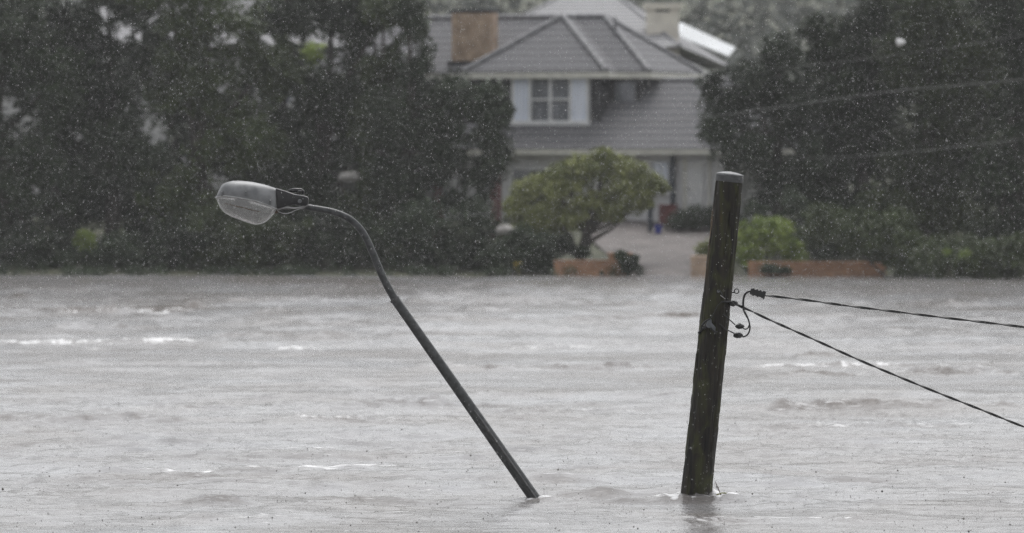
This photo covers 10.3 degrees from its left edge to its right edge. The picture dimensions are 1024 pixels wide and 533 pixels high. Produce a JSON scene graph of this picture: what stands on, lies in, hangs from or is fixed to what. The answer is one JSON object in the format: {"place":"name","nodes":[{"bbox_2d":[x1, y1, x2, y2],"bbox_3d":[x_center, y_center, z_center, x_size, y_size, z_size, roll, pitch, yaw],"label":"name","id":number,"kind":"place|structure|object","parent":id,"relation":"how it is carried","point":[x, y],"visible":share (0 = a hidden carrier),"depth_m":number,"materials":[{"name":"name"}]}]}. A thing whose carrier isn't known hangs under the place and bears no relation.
{"place":"outdoors","nodes":[
{"label":"outdoors","id":0,"kind":"place"},
{"bbox_2d":[0,274,1023,532],"bbox_3d":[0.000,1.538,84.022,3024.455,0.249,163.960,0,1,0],"label":"water","id":1,"kind":"structure","parent":0,"point":[90,484],"depth_m":71.92,"materials":[{"name":"grey liquid"}]},
{"bbox_2d":[215,181,539,497],"bbox_3d":[-0.980,1.090,53.023,3.576,3.777,0.296,0,1,0],"label":"street lamp","id":2,"kind":"object","parent":1,"relation":"in","point":[254,203],"visible":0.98,"depth_m":52.98,"materials":[{"name":"metal"}]},
{"bbox_2d":[1,332,1023,532],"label":"raindrop splashes","id":3,"kind":"object","parent":1,"relation":"on","point":[528,458],"visible":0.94,"depth_m":58.49,"materials":[{"name":"grey liquid"}]},
{"bbox_2d":[681,171,743,494],"bbox_3d":[1.798,1.158,52.817,0.709,4.082,0.327,0,1,0],"label":"utility pole","id":4,"kind":"object","parent":1,"relation":"in","point":[702,435],"visible":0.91,"depth_m":52.71,"materials":[{"name":"wood"}]},
{"bbox_2d":[698,318,717,333],"bbox_3d":[1.804,0.554,52.672,0.227,0.154,0.120,1,1,27],"label":"fuse bracket","id":5,"kind":"object","parent":4,"relation":"attached to","point":[708,324],"visible":1,"depth_m":52.62,"materials":[{"name":"grey plastic"}]},
{"bbox_2d":[703,295,1023,426],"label":"service cable","id":6,"kind":"object","parent":4,"relation":"attached to","point":[732,303],"visible":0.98,"depth_m":52.82,"materials":[{"name":"rubber"}]},
{"bbox_2d":[719,288,1023,337],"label":"service cable","id":7,"kind":"object","parent":4,"relation":"attached to","point":[758,293],"visible":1,"depth_m":52.81,"materials":[{"name":"rubber"}]},
{"bbox_2d":[0,0,1023,531],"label":"rain","id":8,"kind":"object","parent":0,"point":[502,216],"visible":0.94,"depth_m":71.06,"materials":[{"name":"white"}]},
{"bbox_2d":[0,0,1023,277],"bbox_3d":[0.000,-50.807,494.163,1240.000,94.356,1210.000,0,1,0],"label":"ground","id":9,"kind":"structure","parent":0,"point":[598,252],"depth_m":161.15,"materials":[{"name":"green plant"}]},
{"bbox_2d":[0,0,95,253],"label":"tree","id":10,"kind":"object","parent":9,"relation":"on","point":[31,162],"visible":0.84,"depth_m":162.66,"materials":[{"name":"green plant"}]},
{"bbox_2d":[0,221,106,269],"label":"shrub","id":11,"kind":"object","parent":9,"relation":"on","point":[29,254],"visible":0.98,"depth_m":159.78,"materials":[{"name":"green plant"}]},
{"bbox_2d":[0,0,148,220],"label":"tree","id":12,"kind":"object","parent":9,"relation":"on","point":[66,133],"visible":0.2,"depth_m":170.09,"materials":[{"name":"green plant"}]},
{"bbox_2d":[72,229,97,257],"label":"shrub","id":13,"kind":"object","parent":9,"relation":"on","point":[79,240],"visible":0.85,"depth_m":161.69,"materials":[{"name":"green plant"}]},
{"bbox_2d":[24,0,188,246],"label":"tree","id":14,"kind":"object","parent":9,"relation":"on","point":[101,194],"visible":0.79,"depth_m":163.96,"materials":[{"name":"green plant"}]},
{"bbox_2d":[73,213,217,269],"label":"shrub","id":15,"kind":"object","parent":9,"relation":"on","point":[120,256],"visible":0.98,"depth_m":159.64,"materials":[{"name":"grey plant"}]},
{"bbox_2d":[1,0,345,215],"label":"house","id":16,"kind":"structure","parent":9,"relation":"on","point":[123,33],"depth_m":185.95,"materials":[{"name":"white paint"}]},
{"bbox_2d":[141,74,160,105],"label":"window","id":17,"kind":"structure","parent":16,"relation":"in","point":[151,74],"depth_m":185.83,"materials":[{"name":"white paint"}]},
{"bbox_2d":[257,89,292,105],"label":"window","id":18,"kind":"structure","parent":16,"relation":"in","point":[289,99],"depth_m":185.83,"materials":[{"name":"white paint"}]},
{"bbox_2d":[94,5,269,219],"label":"tree","id":19,"kind":"object","parent":9,"relation":"on","point":[144,60],"visible":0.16,"depth_m":170.34,"materials":[{"name":"green plant"}]},
{"bbox_2d":[114,0,309,250],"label":"tree","id":20,"kind":"object","parent":9,"relation":"on","point":[203,18],"visible":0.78,"depth_m":163.07,"materials":[{"name":"green plant"}]},
{"bbox_2d":[185,199,322,268],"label":"shrub","id":21,"kind":"object","parent":9,"relation":"on","point":[267,229],"visible":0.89,"depth_m":159.47,"materials":[{"name":"green plant"}]},
{"bbox_2d":[208,0,361,219],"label":"tree","id":22,"kind":"object","parent":9,"relation":"on","point":[288,128],"visible":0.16,"depth_m":170.35,"materials":[{"name":"green plant"}]},
{"bbox_2d":[297,40,326,88],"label":"shrub","id":23,"kind":"object","parent":9,"relation":"on","point":[312,52],"visible":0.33,"depth_m":181.65,"materials":[{"name":"green plant"}]},
{"bbox_2d":[234,0,423,239],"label":"tree","id":24,"kind":"object","parent":9,"relation":"on","point":[324,135],"visible":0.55,"depth_m":165.01,"materials":[{"name":"green plant"}]},
{"bbox_2d":[337,171,359,182],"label":"garden rock","id":25,"kind":"object","parent":9,"relation":"on","point":[348,176],"visible":0.96,"depth_m":162.65,"materials":[{"name":"stone"}]},
{"bbox_2d":[290,202,417,268],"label":"shrub","id":26,"kind":"object","parent":9,"relation":"on","point":[378,237],"visible":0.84,"depth_m":159.72,"materials":[{"name":"green plant"}]},
{"bbox_2d":[337,0,433,226],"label":"tree","id":27,"kind":"object","parent":9,"relation":"on","point":[390,72],"visible":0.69,"depth_m":163.68,"materials":[{"name":"green plant"}]},
{"bbox_2d":[328,3,447,218],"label":"tree","id":28,"kind":"object","parent":9,"relation":"on","point":[349,48],"visible":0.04,"depth_m":170.57,"materials":[{"name":"green plant"}]},
{"bbox_2d":[350,0,519,253],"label":"tree","id":29,"kind":"object","parent":9,"relation":"on","point":[394,129],"visible":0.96,"depth_m":162.19,"materials":[{"name":"green plant"}]},
{"bbox_2d":[388,194,510,269],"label":"shrub","id":30,"kind":"object","parent":9,"relation":"on","point":[439,245],"visible":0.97,"depth_m":159.64,"materials":[{"name":"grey plant"}]},
{"bbox_2d":[490,176,501,237],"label":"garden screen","id":31,"kind":"object","parent":9,"relation":"on","point":[497,205],"visible":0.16,"depth_m":165.49,"materials":[{"name":"grey paint"}]},
{"bbox_2d":[496,224,513,235],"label":"garden rock","id":32,"kind":"object","parent":9,"relation":"on","point":[505,228],"visible":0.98,"depth_m":158.84,"materials":[{"name":"stone"}]},
{"bbox_2d":[0,259,1017,278],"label":"bank weeds","id":33,"kind":"object","parent":9,"relation":"on","point":[307,270],"visible":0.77,"depth_m":158.06,"materials":[{"name":"green plant"}]},
{"bbox_2d":[472,222,560,273],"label":"shrub","id":34,"kind":"object","parent":9,"relation":"on","point":[512,242],"visible":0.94,"depth_m":158.68,"materials":[{"name":"green plant"}]},
{"bbox_2d":[544,232,591,258],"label":"bush","id":35,"kind":"object","parent":9,"relation":"on","point":[569,245],"visible":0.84,"depth_m":159.78,"materials":[{"name":"green plant"}]},
{"bbox_2d":[553,260,608,275],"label":"garden wall","id":36,"kind":"structure","parent":9,"relation":"on","point":[590,268],"depth_m":158.03,"materials":[{"name":"orange brick"}]},
{"bbox_2d":[501,146,671,259],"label":"tree","id":37,"kind":"object","parent":9,"relation":"on","point":[548,189],"visible":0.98,"depth_m":160.23,"materials":[{"name":"green plant"}]},
{"bbox_2d":[310,9,886,221],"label":"house","id":38,"kind":"structure","parent":9,"relation":"on","point":[696,176],"depth_m":170.22,"materials":[{"name":"grey tile"}]},
{"bbox_2d":[511,168,549,208],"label":"window","id":39,"kind":"structure","parent":38,"relation":"in","point":[517,174],"depth_m":169.90,"materials":[{"name":"white paint"}]},
{"bbox_2d":[509,78,590,124],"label":"window","id":40,"kind":"structure","parent":38,"relation":"in","point":[557,94],"depth_m":170.19,"materials":[{"name":"white paint"}]},
{"bbox_2d":[614,80,636,101],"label":"window","id":41,"kind":"structure","parent":38,"relation":"in","point":[628,90],"depth_m":170.23,"materials":[{"name":"grey glass"}]},
{"bbox_2d":[651,160,669,194],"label":"window","id":42,"kind":"structure","parent":38,"relation":"in","point":[656,165],"depth_m":168.21,"materials":[{"name":"white paint"}]},
{"bbox_2d":[683,159,703,216],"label":"door","id":43,"kind":"structure","parent":38,"relation":"in","point":[695,177],"depth_m":167.92,"materials":[{"name":"white paint"}]},
{"bbox_2d":[664,35,1022,75],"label":"overhead wire","id":44,"kind":"object","parent":38,"relation":"attached to","point":[875,57],"visible":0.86,"depth_m":153.46,"materials":[{"name":"grey metal"}]},
{"bbox_2d":[608,252,631,275],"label":"gate pillar","id":45,"kind":"structure","parent":9,"relation":"on","point":[611,258],"depth_m":157.83,"materials":[{"name":"beige concrete"}]},
{"bbox_2d":[613,249,641,275],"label":"bush","id":46,"kind":"object","parent":9,"relation":"on","point":[627,264],"visible":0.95,"depth_m":157.41,"materials":[{"name":"green plant"}]},
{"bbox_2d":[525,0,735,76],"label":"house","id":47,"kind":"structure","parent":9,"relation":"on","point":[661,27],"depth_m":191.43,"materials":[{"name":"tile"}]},
{"bbox_2d":[310,0,1005,151],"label":"hill wood","id":48,"kind":"object","parent":9,"relation":"on","point":[731,30],"visible":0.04,"depth_m":350.40,"materials":[{"name":"plant"}]},
{"bbox_2d":[658,204,677,225],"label":"planter wall","id":49,"kind":"structure","parent":9,"relation":"on","point":[664,211],"depth_m":167.50,"materials":[{"name":"red paint"}]},
{"bbox_2d":[690,256,706,275],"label":"gate pillar","id":50,"kind":"structure","parent":9,"relation":"on","point":[700,263],"depth_m":157.22,"materials":[{"name":"beige concrete"}]},
{"bbox_2d":[661,203,743,230],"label":"hedge","id":51,"kind":"object","parent":9,"relation":"on","point":[690,218],"visible":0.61,"depth_m":166.36,"materials":[{"name":"green plant"}]},
{"bbox_2d":[693,227,743,255],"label":"bush","id":52,"kind":"object","parent":9,"relation":"on","point":[704,249],"visible":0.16,"depth_m":158.48,"materials":[{"name":"green plant"}]},
{"bbox_2d":[693,27,840,253],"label":"tree","id":53,"kind":"object","parent":9,"relation":"on","point":[728,102],"visible":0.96,"depth_m":162.12,"materials":[{"name":"green plant"}]},
{"bbox_2d":[735,214,808,267],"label":"bush","id":54,"kind":"object","parent":9,"relation":"on","point":[782,239],"visible":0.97,"depth_m":158.01,"materials":[{"name":"green plant"}]},
{"bbox_2d":[757,262,792,275],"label":"bush","id":55,"kind":"object","parent":9,"relation":"on","point":[774,268],"visible":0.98,"depth_m":156.13,"materials":[{"name":"green plant"}]},
{"bbox_2d":[741,184,856,261],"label":"shrub","id":56,"kind":"object","parent":9,"relation":"on","point":[795,207],"visible":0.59,"depth_m":160.29,"materials":[{"name":"green plant"}]},
{"bbox_2d":[748,262,885,275],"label":"garden wall","id":57,"kind":"structure","parent":9,"relation":"on","point":[837,268],"depth_m":156.63,"materials":[{"name":"orange brick"}]},
{"bbox_2d":[754,41,888,220],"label":"tree","id":58,"kind":"object","parent":9,"relation":"on","point":[806,69],"visible":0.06,"depth_m":167.41,"materials":[{"name":"green plant"}]},
{"bbox_2d":[794,0,916,241],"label":"tree","id":59,"kind":"object","parent":9,"relation":"on","point":[817,37],"visible":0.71,"depth_m":163.05,"materials":[{"name":"green plant"}]},
{"bbox_2d":[797,199,945,277],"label":"shrub","id":60,"kind":"object","parent":9,"relation":"on","point":[871,236],"visible":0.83,"depth_m":154.71,"materials":[{"name":"green plant"}]},
{"bbox_2d":[849,0,1008,249],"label":"tree","id":61,"kind":"object","parent":9,"relation":"on","point":[943,137],"visible":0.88,"depth_m":160.59,"materials":[{"name":"green plant"}]},
{"bbox_2d":[852,0,1008,221],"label":"tree","id":62,"kind":"object","parent":9,"relation":"on","point":[996,114],"visible":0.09,"depth_m":167.34,"materials":[{"name":"green plant"}]},
{"bbox_2d":[942,248,971,278],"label":"shrub","id":63,"kind":"object","parent":9,"relation":"on","point":[963,254],"visible":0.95,"depth_m":150.38,"materials":[{"name":"green plant"}]},
{"bbox_2d":[910,230,1023,279],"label":"shrub","id":64,"kind":"object","parent":9,"relation":"on","point":[975,260],"visible":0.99,"depth_m":151.44,"materials":[{"name":"green plant"}]},
{"bbox_2d":[947,0,1023,221],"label":"tree","id":65,"kind":"object","parent":9,"relation":"on","point":[959,167],"visible":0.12,"depth_m":167.43,"materials":[{"name":"green plant"}]},
{"bbox_2d":[958,0,1023,256],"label":"tree","id":66,"kind":"object","parent":9,"relation":"on","point":[1007,164],"visible":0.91,"depth_m":158.60,"materials":[{"name":"green plant"}]},
{"bbox_2d":[582,220,709,274],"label":"driveway","id":67,"kind":"structure","parent":0,"point":[647,262],"depth_m":163.82,"materials":[{"name":"concrete"}]},
{"bbox_2d":[647,206,653,230],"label":"garden post","id":68,"kind":"object","parent":67,"relation":"on","point":[650,220],"visible":0.65,"depth_m":166.35,"materials":[{"name":"white paint"}]},
{"bbox_2d":[654,222,661,232],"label":"bucket","id":69,"kind":"object","parent":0,"point":[658,228],"visible":0.97,"depth_m":165.93,"materials":[{"name":"blue plastic"}]},
{"bbox_2d":[552,79,1023,129],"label":"overhead wire","id":70,"kind":"object","parent":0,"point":[793,105],"visible":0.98,"depth_m":152.12,"materials":[{"name":"grey metal"}]},
{"bbox_2d":[726,139,1021,160],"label":"overhead wire","id":71,"kind":"object","parent":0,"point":[900,152],"visible":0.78,"depth_m":151.12,"materials":[{"name":"grey metal"}]},
{"bbox_2d":[896,38,904,45],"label":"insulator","id":72,"kind":"object","parent":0,"point":[900,41],"visible":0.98,"depth_m":152.35,"materials":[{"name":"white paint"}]}
]}

